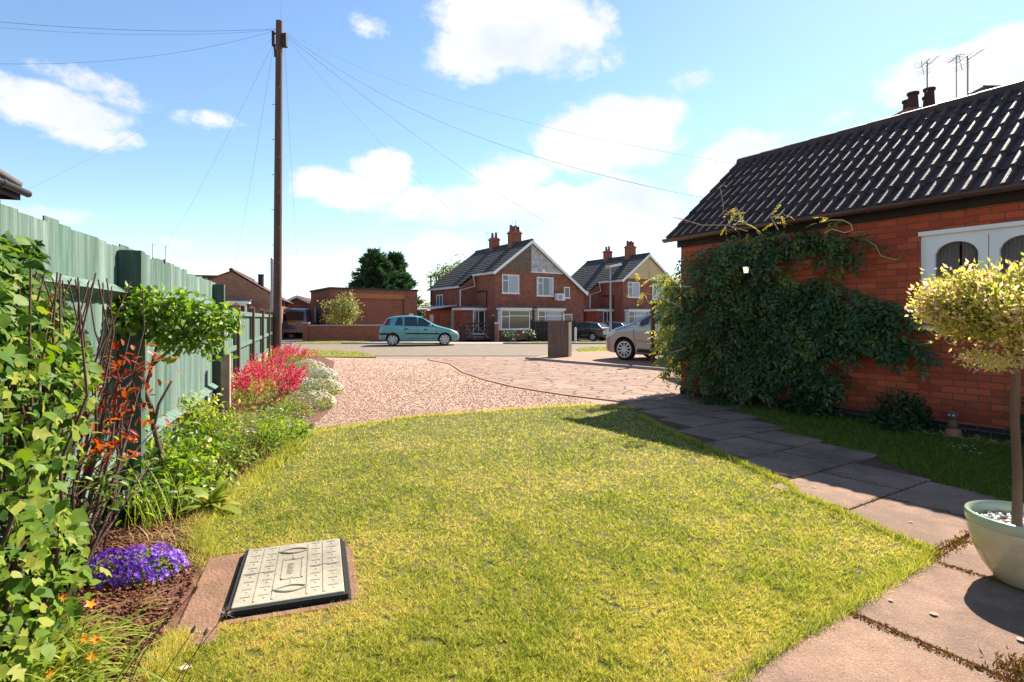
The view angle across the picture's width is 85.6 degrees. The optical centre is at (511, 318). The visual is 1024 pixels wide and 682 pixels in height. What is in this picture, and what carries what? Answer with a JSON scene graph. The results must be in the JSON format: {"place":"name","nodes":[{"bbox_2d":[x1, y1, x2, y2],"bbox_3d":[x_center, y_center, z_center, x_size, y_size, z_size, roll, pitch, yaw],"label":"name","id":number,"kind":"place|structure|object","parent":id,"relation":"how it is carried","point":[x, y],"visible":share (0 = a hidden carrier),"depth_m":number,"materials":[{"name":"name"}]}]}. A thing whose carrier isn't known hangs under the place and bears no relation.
{"place":"outdoors","nodes":[
{"label":"outdoors","id":0,"kind":"place"},
{"bbox_2d":[59,357,333,681],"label":"soil bed","id":1,"kind":"object","parent":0,"point":[177,615],"visible":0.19,"depth_m":2.77,"materials":[{"name":"brown soil"}]},
{"bbox_2d":[44,592,102,679],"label":"orange poppies","id":2,"kind":"object","parent":1,"relation":"on","point":[89,605],"visible":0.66,"depth_m":1.95,"materials":[{"name":"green plant"}]},
{"bbox_2d":[0,594,173,681],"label":"strap leaf clump","id":3,"kind":"object","parent":1,"relation":"on","point":[63,653],"visible":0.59,"depth_m":1.98,"materials":[{"name":"green plant"}]},
{"bbox_2d":[0,294,181,601],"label":"rose bush","id":4,"kind":"object","parent":1,"relation":"on","point":[96,506],"visible":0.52,"depth_m":2.66,"materials":[{"name":"brown plant"}]},
{"bbox_2d":[6,625,176,681],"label":"strap leaf clump","id":5,"kind":"object","parent":1,"relation":"on","point":[78,679],"visible":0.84,"depth_m":1.81,"materials":[{"name":"green plant"}]},
{"bbox_2d":[0,200,224,591],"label":"board fence","id":6,"kind":"object","parent":1,"relation":"on","point":[83,257],"visible":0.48,"depth_m":3.70,"materials":[{"name":"green wood"}]},
{"bbox_2d":[0,231,144,681],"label":"ivy","id":7,"kind":"object","parent":6,"relation":"attached to","point":[34,514],"visible":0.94,"depth_m":2.02,"materials":[{"name":"green plant"}]},
{"bbox_2d":[68,542,189,590],"bbox_3d":[-1.897,1.251,2.753,0.580,0.240,0.387,0,0,0],"label":"bellflower cushion","id":8,"kind":"object","parent":1,"relation":"on","point":[153,563],"visible":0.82,"depth_m":2.69,"materials":[{"name":"purple plant"}]},
{"bbox_2d":[99,456,179,524],"bbox_3d":[-2.575,1.250,3.557,0.696,0.803,0.655,0,0,-42],"label":"bed perennial","id":9,"kind":"object","parent":1,"relation":"on","point":[123,512],"visible":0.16,"depth_m":3.48,"materials":[{"name":"green plant"}]},
{"bbox_2d":[0,431,295,681],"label":"soil crumbs","id":10,"kind":"object","parent":1,"relation":"on","point":[118,591],"visible":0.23,"depth_m":2.60,"materials":[{"name":"brown soil"}]},
{"bbox_2d":[112,471,187,521],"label":"bed perennial","id":11,"kind":"object","parent":1,"relation":"on","point":[165,485],"visible":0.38,"depth_m":3.49,"materials":[{"name":"green plant"}]},
{"bbox_2d":[128,579,187,610],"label":"withered leaves","id":12,"kind":"object","parent":1,"relation":"on","point":[136,606],"visible":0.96,"depth_m":2.43,"materials":[{"name":"plant"}]},
{"bbox_2d":[111,512,215,551],"bbox_3d":[-2.022,1.217,3.110,0.659,0.115,0.561,0,0,-31],"label":"straw tuft","id":13,"kind":"object","parent":1,"relation":"on","point":[153,539],"visible":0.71,"depth_m":3.14,"materials":[{"name":"brown plant"}]},
{"bbox_2d":[114,585,233,681],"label":"seed heads","id":14,"kind":"object","parent":1,"relation":"on","point":[205,631],"visible":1,"depth_m":1.71,"materials":[{"name":"brown plant"}]},
{"bbox_2d":[105,278,244,484],"bbox_3d":[-2.362,0.533,3.836,0.598,1.617,0.921,0,0,37],"label":"standard rose","id":15,"kind":"object","parent":1,"relation":"on","point":[170,312],"visible":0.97,"depth_m":3.82,"materials":[{"name":"green plant"}]},
{"bbox_2d":[144,411,214,489],"bbox_3d":[-2.658,1.090,4.102,0.856,1.027,0.704,0,0,35],"label":"bed perennial","id":16,"kind":"object","parent":1,"relation":"on","point":[173,443],"visible":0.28,"depth_m":4.10,"materials":[{"name":"green plant"}]},
{"bbox_2d":[140,443,223,520],"bbox_3d":[-2.295,1.171,3.814,0.556,0.534,0.663,0,0,-27],"label":"bed perennial","id":17,"kind":"object","parent":1,"relation":"on","point":[197,483],"visible":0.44,"depth_m":3.86,"materials":[{"name":"green plant"}]},
{"bbox_2d":[149,426,215,473],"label":"bed perennial","id":18,"kind":"object","parent":1,"relation":"on","point":[203,431],"visible":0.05,"depth_m":4.63,"materials":[{"name":"green plant"}]},
{"bbox_2d":[147,416,236,475],"bbox_3d":[-2.607,1.195,4.499,0.691,0.835,0.575,0,0,-27],"label":"bed perennial","id":19,"kind":"object","parent":1,"relation":"on","point":[208,439],"visible":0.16,"depth_m":4.55,"materials":[{"name":"green plant"}]},
{"bbox_2d":[164,393,239,455],"bbox_3d":[-2.859,1.085,5.098,0.702,0.790,0.605,0,0,0],"label":"bed perennial","id":20,"kind":"object","parent":1,"relation":"on","point":[199,424],"visible":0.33,"depth_m":5.06,"materials":[{"name":"green plant"}]},
{"bbox_2d":[174,383,241,446],"bbox_3d":[-3.160,1.090,5.472,1.158,0.880,0.836,0,0,0],"label":"leafy shrub","id":21,"kind":"object","parent":1,"relation":"on","point":[200,403],"visible":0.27,"depth_m":5.46,"materials":[{"name":"green plant"}]},
{"bbox_2d":[174,443,243,489],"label":"bed perennial","id":22,"kind":"object","parent":1,"relation":"on","point":[204,467],"visible":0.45,"depth_m":4.09,"materials":[{"name":"green plant"}]},
{"bbox_2d":[221,353,230,416],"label":"fence spur","id":23,"kind":"structure","parent":1,"relation":"on","point":[226,378],"depth_m":7.04,"materials":[{"name":"concrete"}]},
{"bbox_2d":[195,432,264,475],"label":"bed perennial","id":24,"kind":"object","parent":1,"relation":"on","point":[233,462],"visible":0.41,"depth_m":4.57,"materials":[{"name":"green plant"}]},
{"bbox_2d":[161,404,313,464],"bbox_3d":[-2.577,1.156,5.285,1.289,0.702,1.453,0,0,0],"label":"flower mound","id":25,"kind":"object","parent":1,"relation":"on","point":[268,436],"visible":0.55,"depth_m":5.18,"materials":[{"name":"green plant"}]},
{"bbox_2d":[225,302,272,395],"bbox_3d":[-6.258,0.500,13.542,0.150,1.580,12.645,0,0,-20],"label":"panel fence","id":26,"kind":"object","parent":1,"relation":"on","point":[255,337],"visible":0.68,"depth_m":12.31,"materials":[{"name":"green wood"}]},
{"bbox_2d":[231,361,278,398],"bbox_3d":[-4.314,1.075,8.956,0.990,0.757,0.979,0,0,42],"label":"red valerian","id":27,"kind":"object","parent":1,"relation":"on","point":[252,371],"visible":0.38,"depth_m":8.96,"materials":[{"name":"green plant"}]},
{"bbox_2d":[247,349,290,374],"bbox_3d":[-5.619,1.065,12.408,1.178,0.773,1.262,0,0,0],"label":"red valerian","id":28,"kind":"object","parent":1,"relation":"on","point":[278,360],"visible":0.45,"depth_m":12.39,"materials":[{"name":"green plant"}]},
{"bbox_2d":[231,364,309,407],"bbox_3d":[-3.615,1.064,8.198,1.105,0.750,1.053,0,0,0],"label":"red valerian","id":29,"kind":"object","parent":1,"relation":"on","point":[284,384],"visible":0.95,"depth_m":8.08,"materials":[{"name":"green plant"}]},
{"bbox_2d":[241,358,308,387],"bbox_3d":[-4.504,1.088,10.364,1.139,0.726,1.191,0,0,-44],"label":"red valerian","id":30,"kind":"object","parent":1,"relation":"on","point":[270,367],"visible":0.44,"depth_m":10.27,"materials":[{"name":"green plant"}]},
{"bbox_2d":[256,397,315,421],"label":"edging plant","id":31,"kind":"object","parent":1,"relation":"on","point":[302,411],"visible":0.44,"depth_m":7.04,"materials":[{"name":"green plant"}]},
{"bbox_2d":[266,343,305,360],"bbox_3d":[-6.998,1.073,17.005,1.154,0.730,1.285,0,0,-45],"label":"red valerian","id":32,"kind":"object","parent":1,"relation":"on","point":[284,349],"visible":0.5,"depth_m":16.91,"materials":[{"name":"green plant"}]},
{"bbox_2d":[258,416,318,439],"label":"leafy clump","id":33,"kind":"object","parent":1,"relation":"on","point":[307,427],"visible":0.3,"depth_m":5.84,"materials":[{"name":"green plant"}]},
{"bbox_2d":[274,344,318,366],"bbox_3d":[-5.702,1.051,14.615,1.204,0.779,1.142,0,0,0],"label":"red valerian","id":34,"kind":"object","parent":1,"relation":"on","point":[299,356],"visible":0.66,"depth_m":14.64,"materials":[{"name":"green plant"}]},
{"bbox_2d":[280,377,324,395],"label":"edging plant","id":35,"kind":"object","parent":1,"relation":"on","point":[305,387],"visible":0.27,"depth_m":9.34,"materials":[{"name":"white plant"}]},
{"bbox_2d":[287,359,324,370],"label":"edging plant","id":36,"kind":"object","parent":1,"relation":"on","point":[309,362],"visible":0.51,"depth_m":13.44,"materials":[{"name":"white plant"}]},
{"bbox_2d":[281,389,336,411],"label":"edging plant","id":37,"kind":"object","parent":1,"relation":"on","point":[314,393],"visible":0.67,"depth_m":7.72,"materials":[{"name":"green plant"}]},
{"bbox_2d":[299,377,343,395],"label":"edging plant","id":38,"kind":"object","parent":1,"relation":"on","point":[330,386],"visible":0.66,"depth_m":9.29,"materials":[{"name":"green plant"}]},
{"bbox_2d":[308,366,338,382],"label":"edging plant","id":39,"kind":"object","parent":1,"relation":"on","point":[316,373],"visible":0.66,"depth_m":11.22,"materials":[{"name":"white plant"}]},
{"bbox_2d":[282,337,302,343],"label":"driveway","id":40,"kind":"structure","parent":0,"point":[288,340],"depth_m":32.15,"materials":[{"name":"grey concrete"}]},
{"bbox_2d":[317,290,364,324],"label":"shrub","id":41,"kind":"object","parent":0,"point":[343,316],"visible":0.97,"depth_m":32.84,"materials":[{"name":"green plant"}]},
{"bbox_2d":[293,342,502,343],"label":"pavement","id":42,"kind":"structure","parent":0,"point":[449,343],"depth_m":28.57,"materials":[{"name":"grey concrete"}]},
{"bbox_2d":[282,344,605,355],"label":"road","id":43,"kind":"structure","parent":0,"point":[459,350],"depth_m":23.22,"materials":[{"name":"grey asphalt"}]},
{"bbox_2d":[379,315,458,345],"bbox_3d":[-4.549,0.476,27.250,3.848,1.609,1.936,0,0,-8],"label":"teal hatchback","id":44,"kind":"object","parent":43,"relation":"on","point":[394,330],"visible":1,"depth_m":26.45,"materials":[{"name":"paint"}]},
{"bbox_2d":[289,335,605,359],"bbox_3d":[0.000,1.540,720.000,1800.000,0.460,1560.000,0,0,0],"label":"ground","id":45,"kind":"structure","parent":0,"point":[428,357],"depth_m":19.18,"materials":[{"name":"grey concrete"}]},
{"bbox_2d":[0,169,31,199],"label":"neighbour house","id":46,"kind":"structure","parent":45,"relation":"on","point":[11,188],"depth_m":8.39,"materials":[{"name":"brick"}]},
{"bbox_2d":[195,268,293,338],"bbox_3d":[-18.777,-0.735,34.211,9.165,4.230,10.180,0,0,-18],"label":"brick bungalow","id":47,"kind":"object","parent":45,"relation":"on","point":[245,292],"visible":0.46,"depth_m":31.25,"materials":[{"name":"brick"}]},
{"bbox_2d":[270,258,272,310],"bbox_3d":[-8.946,-0.446,20.600,0.112,3.652,0.112,0,0,0],"label":"sign post","id":48,"kind":"object","parent":45,"relation":"on","point":[271,284],"visible":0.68,"depth_m":20.57,"materials":[{"name":"grey metal"}]},
{"bbox_2d":[271,20,287,356],"bbox_3d":[-7.975,-4.371,19.000,0.508,11.703,0.286,0,0,0],"label":"telegraph pole","id":49,"kind":"object","parent":45,"relation":"on","point":[281,40],"visible":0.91,"depth_m":18.90,"materials":[{"name":"brown wood"}]},
{"bbox_2d":[285,32,702,197],"bbox_3d":[-2.059,-6.011,14.550,14.549,7.688,0.007,0,0,38],"label":"telephone wire","id":50,"kind":"object","parent":49,"relation":"attached to","point":[511,148],"visible":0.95,"depth_m":12.67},
{"bbox_2d":[283,308,313,336],"bbox_3d":[-14.562,0.290,38.265,2.236,1.980,4.960,0,0,-7],"label":"grey van","id":51,"kind":"object","parent":45,"relation":"on","point":[294,319],"visible":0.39,"depth_m":35.90,"materials":[{"name":"paint"}]},
{"bbox_2d":[287,295,310,334],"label":"gabled bungalow","id":52,"kind":"object","parent":45,"relation":"on","point":[304,302],"visible":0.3,"depth_m":43.49,"materials":[{"name":"brown brick"}]},
{"bbox_2d":[297,341,368,342],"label":"grass verge","id":53,"kind":"object","parent":45,"relation":"on","point":[327,342],"depth_m":30.60,"materials":[{"name":"green plant"}]},
{"bbox_2d":[296,340,606,356],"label":"grass","id":54,"kind":"structure","parent":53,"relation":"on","point":[366,355],"depth_m":21.55,"materials":[{"name":"green plant"}]},
{"bbox_2d":[304,350,375,357],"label":"grass verge","id":55,"kind":"object","parent":45,"relation":"on","point":[351,356],"depth_m":18.68,"materials":[{"name":"green plant"}]},
{"bbox_2d":[302,322,384,340],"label":"brick wall","id":56,"kind":"structure","parent":45,"relation":"on","point":[341,332],"depth_m":32.11,"materials":[{"name":"red brick"}]},
{"bbox_2d":[309,287,418,324],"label":"flat roof garage","id":57,"kind":"structure","parent":45,"relation":"on","point":[381,306],"depth_m":37.00,"materials":[{"name":"brown brick"}]},
{"bbox_2d":[347,298,402,324],"bbox_3d":[-9.110,-0.039,36.954,3.880,2.638,0.055,0,0,-32],"label":"roller door","id":58,"kind":"structure","parent":57,"relation":"in","point":[375,307],"depth_m":36.96,"materials":[{"name":"brown metal"}]},
{"bbox_2d":[344,247,403,288],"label":"conifer","id":59,"kind":"object","parent":45,"relation":"on","point":[377,266],"visible":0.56,"depth_m":45.34,"materials":[{"name":"green plant"}]},
{"bbox_2d":[387,251,424,316],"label":"conifer","id":60,"kind":"object","parent":45,"relation":"on","point":[401,265],"visible":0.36,"depth_m":47.06,"materials":[{"name":"green plant"}]},
{"bbox_2d":[425,251,464,286],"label":"broadleaf tree","id":61,"kind":"object","parent":45,"relation":"on","point":[448,269],"visible":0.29,"depth_m":59.73,"materials":[{"name":"green plant"}]},
{"bbox_2d":[341,342,605,343],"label":"kerb","id":62,"kind":"structure","parent":45,"relation":"on","point":[439,343],"depth_m":28.22,"materials":[{"name":"grey concrete"}]},
{"bbox_2d":[460,315,494,341],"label":"field gate","id":63,"kind":"structure","parent":45,"relation":"on","point":[491,334],"depth_m":34.61,"materials":[{"name":"black wood"}]},
{"bbox_2d":[417,225,588,339],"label":"paired house","id":64,"kind":"structure","parent":45,"relation":"on","point":[516,283],"depth_m":43.11,"materials":[{"name":"brick"}]},
{"bbox_2d":[440,313,450,328],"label":"door","id":65,"kind":"structure","parent":64,"relation":"in","point":[445,318],"depth_m":43.29,"materials":[{"name":"brown wood"}]},
{"bbox_2d":[473,310,484,333],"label":"porch door","id":66,"kind":"structure","parent":64,"relation":"in","point":[478,315],"depth_m":42.07,"materials":[{"name":"white paint"}]},
{"bbox_2d":[501,274,518,293],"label":"window","id":67,"kind":"structure","parent":64,"relation":"in","point":[510,283],"depth_m":41.84,"materials":[{"name":"white paint"}]},
{"bbox_2d":[501,310,529,329],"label":"window","id":68,"kind":"structure","parent":64,"relation":"in","point":[510,319],"depth_m":41.53,"materials":[{"name":"white paint"}]},
{"bbox_2d":[537,277,553,296],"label":"window","id":69,"kind":"structure","parent":64,"relation":"in","point":[544,284],"depth_m":43.54,"materials":[{"name":"white paint"}]},
{"bbox_2d":[538,310,563,319],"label":"window","id":70,"kind":"structure","parent":64,"relation":"in","point":[542,314],"depth_m":43.27,"materials":[{"name":"white paint"}]},
{"bbox_2d":[499,329,519,341],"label":"front shrub","id":71,"kind":"object","parent":45,"relation":"on","point":[505,335],"visible":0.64,"depth_m":37.89,"materials":[{"name":"green plant"}]},
{"bbox_2d":[530,320,575,340],"bbox_3d":[2.802,0.803,37.691,3.150,1.500,0.115,0,0,-6],"label":"dark fence","id":72,"kind":"object","parent":45,"relation":"on","point":[540,327],"visible":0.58,"depth_m":37.58,"materials":[{"name":"black wood"}]},
{"bbox_2d":[548,322,571,356],"bbox_3d":[1.619,0.680,17.945,0.889,1.172,0.343,0,0,-23],"label":"slatted screen","id":73,"kind":"object","parent":45,"relation":"on","point":[556,339],"visible":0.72,"depth_m":17.87,"materials":[{"name":"brown wood"}]},
{"bbox_2d":[576,322,608,340],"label":"parked car","id":74,"kind":"object","parent":45,"relation":"on","point":[592,331],"visible":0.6,"depth_m":42.96,"materials":[{"name":"black paint"}]},
{"bbox_2d":[525,357,677,371],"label":"kerb","id":75,"kind":"structure","parent":45,"relation":"on","point":[603,364],"depth_m":15.06,"materials":[{"name":"beige concrete"}]},
{"bbox_2d":[605,263,621,331],"bbox_3d":[6.610,-1.061,36.000,1.059,5.099,0.229,0,0,0],"label":"street lamp","id":76,"kind":"object","parent":45,"relation":"on","point":[610,323],"visible":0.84,"depth_m":35.95,"materials":[{"name":"grey metal"}]},
{"bbox_2d":[571,241,680,323],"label":"paired house","id":77,"kind":"structure","parent":45,"relation":"on","point":[591,278],"depth_m":52.21,"materials":[{"name":"brick"}]},
{"bbox_2d":[627,282,639,297],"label":"window","id":78,"kind":"structure","parent":77,"relation":"in","point":[633,287],"depth_m":51.17,"materials":[{"name":"white glass"}]},
{"bbox_2d":[628,311,648,323],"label":"window","id":79,"kind":"structure","parent":77,"relation":"in","point":[632,315],"depth_m":50.65,"materials":[{"name":"white glass"}]},
{"bbox_2d":[651,300,654,362],"bbox_3d":[3.921,0.375,15.400,0.100,1.830,0.100,0,0,-11],"label":"timber post","id":80,"kind":"object","parent":45,"relation":"on","point":[652,331],"visible":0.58,"depth_m":15.36,"materials":[{"name":"brown wood"}]},
{"bbox_2d":[662,79,1023,441],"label":"brick house","id":81,"kind":"structure","parent":45,"relation":"on","point":[929,189],"depth_m":6.84,"materials":[{"name":"tile"}]},
{"bbox_2d":[626,185,943,417],"bbox_3d":[3.642,-0.309,7.916,1.572,3.477,4.297,0,0,-35],"label":"wisteria","id":82,"kind":"object","parent":81,"relation":"attached to","point":[845,322],"visible":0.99,"depth_m":7.64,"materials":[{"name":"green plant"}]},
{"bbox_2d":[908,220,1023,329],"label":"window","id":83,"kind":"structure","parent":81,"relation":"in","point":[1005,240],"depth_m":6.07,"materials":[{"name":"white paint"}]},
{"bbox_2d":[892,85,1002,115],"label":"hipped house","id":84,"kind":"structure","parent":45,"relation":"on","point":[911,103],"depth_m":13.82,"materials":[{"name":"brick"}]},
{"bbox_2d":[913,55,939,90],"bbox_3d":[10.506,-5.938,13.947,0.950,1.637,0.340,0,0,-35],"label":"tv aerial","id":85,"kind":"object","parent":84,"relation":"attached to","point":[926,65],"visible":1,"depth_m":13.88,"materials":[{"name":"grey metal"}]},
{"bbox_2d":[950,48,985,91],"bbox_3d":[10.643,-5.607,12.855,1.099,1.574,0.340,0,0,-30],"label":"tv aerial","id":86,"kind":"object","parent":84,"relation":"attached to","point":[968,58],"visible":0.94,"depth_m":12.79,"materials":[{"name":"grey metal"}]},
{"bbox_2d":[302,357,620,429],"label":"gravel drive","id":87,"kind":"structure","parent":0,"point":[393,366],"depth_m":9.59,"materials":[{"name":"beige gravel"}]},
{"bbox_2d":[0,0,1023,306],"label":"sky","id":88,"kind":"structure","parent":0,"point":[726,81],"materials":[{"name":"blue"}]},
{"bbox_2d":[117,403,944,681],"bbox_3d":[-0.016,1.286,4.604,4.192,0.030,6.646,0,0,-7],"label":"lawn","id":89,"kind":"structure","parent":0,"point":[577,523],"depth_m":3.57,"materials":[{"name":"green plant"}]},
{"bbox_2d":[175,477,247,518],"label":"rosette plant","id":90,"kind":"object","parent":89,"relation":"on","point":[215,497],"visible":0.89,"depth_m":3.65,"materials":[{"name":"green plant"}]},
{"bbox_2d":[175,546,359,647],"bbox_3d":[-1.123,1.296,2.647,0.730,0.068,0.880,0,0,-19],"label":"concrete strip","id":91,"kind":"object","parent":89,"relation":"on","point":[210,596],"visible":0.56,"depth_m":2.49,"materials":[{"name":"brown concrete"}]},
{"bbox_2d":[222,538,350,621],"bbox_3d":[-1.081,1.261,2.725,0.520,0.077,0.692,0,0,-19],"label":"inspection cover","id":92,"kind":"object","parent":91,"relation":"on","point":[287,577],"visible":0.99,"depth_m":2.62,"materials":[{"name":"painted metal"},{"name":"black metal"}]},
{"bbox_2d":[429,356,722,407],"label":"old paving","id":93,"kind":"structure","parent":0,"point":[621,383],"depth_m":12.01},
{"bbox_2d":[429,360,637,402],"bbox_3d":[-0.642,1.285,12.518,0.809,0.050,9.858,0,0,-26],"label":"edging","id":94,"kind":"object","parent":93,"relation":"on","point":[462,371],"visible":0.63,"depth_m":9.85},
{"bbox_2d":[534,351,680,368],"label":"forecourt","id":95,"kind":"structure","parent":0,"point":[609,357],"depth_m":17.17,"materials":[{"name":"beige concrete"}]},
{"bbox_2d":[606,307,676,359],"bbox_3d":[4.856,0.415,16.236,4.303,1.649,2.056,0,0,43],"label":"grey people carrier","id":96,"kind":"object","parent":95,"relation":"on","point":[631,340],"visible":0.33,"depth_m":16.28,"materials":[{"name":"paint"}]},
{"bbox_2d":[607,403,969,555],"bbox_3d":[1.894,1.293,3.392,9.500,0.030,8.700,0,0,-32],"label":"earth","id":97,"kind":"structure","parent":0,"point":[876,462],"depth_m":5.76,"materials":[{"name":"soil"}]},
{"bbox_2d":[620,397,1011,550],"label":"path","id":98,"kind":"structure","parent":0,"point":[933,525],"depth_m":4.49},
{"bbox_2d":[619,396,1023,681],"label":"moss","id":99,"kind":"object","parent":98,"relation":"on","point":[1016,669],"visible":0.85,"depth_m":2.31,"materials":[{"name":"green plant"}]},
{"bbox_2d":[681,396,1023,502],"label":"lawn","id":100,"kind":"structure","parent":0,"point":[783,430],"depth_m":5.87,"materials":[{"name":"green plant"}]},
{"bbox_2d":[698,395,759,405],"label":"shrub","id":101,"kind":"object","parent":100,"relation":"on","point":[721,399],"visible":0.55,"depth_m":8.15,"materials":[{"name":"green plant"}]},
{"bbox_2d":[784,387,826,417],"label":"shrub","id":102,"kind":"object","parent":100,"relation":"on","point":[794,401],"visible":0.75,"depth_m":7.22,"materials":[{"name":"green plant"}]},
{"bbox_2d":[864,387,938,433],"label":"shrub","id":103,"kind":"object","parent":100,"relation":"on","point":[886,418],"visible":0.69,"depth_m":6.24,"materials":[{"name":"green plant"}]},
{"bbox_2d":[944,411,962,438],"bbox_3d":[4.728,1.135,5.926,0.170,0.290,0.170,0,0,0],"label":"garden ornament","id":104,"kind":"object","parent":100,"relation":"on","point":[952,428],"visible":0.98,"depth_m":5.89,"materials":[{"name":"stone"}]},
{"bbox_2d":[1008,397,1023,449],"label":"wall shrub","id":105,"kind":"object","parent":100,"relation":"on","point":[1021,424],"visible":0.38,"depth_m":5.42,"materials":[{"name":"green plant"}]},
{"bbox_2d":[703,538,1023,681],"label":"patio","id":106,"kind":"structure","parent":0,"point":[976,612],"depth_m":2.20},
{"bbox_2d":[963,500,1023,589],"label":"glazed pot","id":107,"kind":"object","parent":106,"relation":"on","point":[996,537],"visible":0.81,"depth_m":2.60,"materials":[{"name":"glaze"},{"name":"white pebbles"}]},
{"bbox_2d":[904,252,1023,526],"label":"standard willow","id":108,"kind":"object","parent":107,"relation":"in","point":[951,304],"visible":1,"depth_m":2.61,"materials":[{"name":"yellow plant"}]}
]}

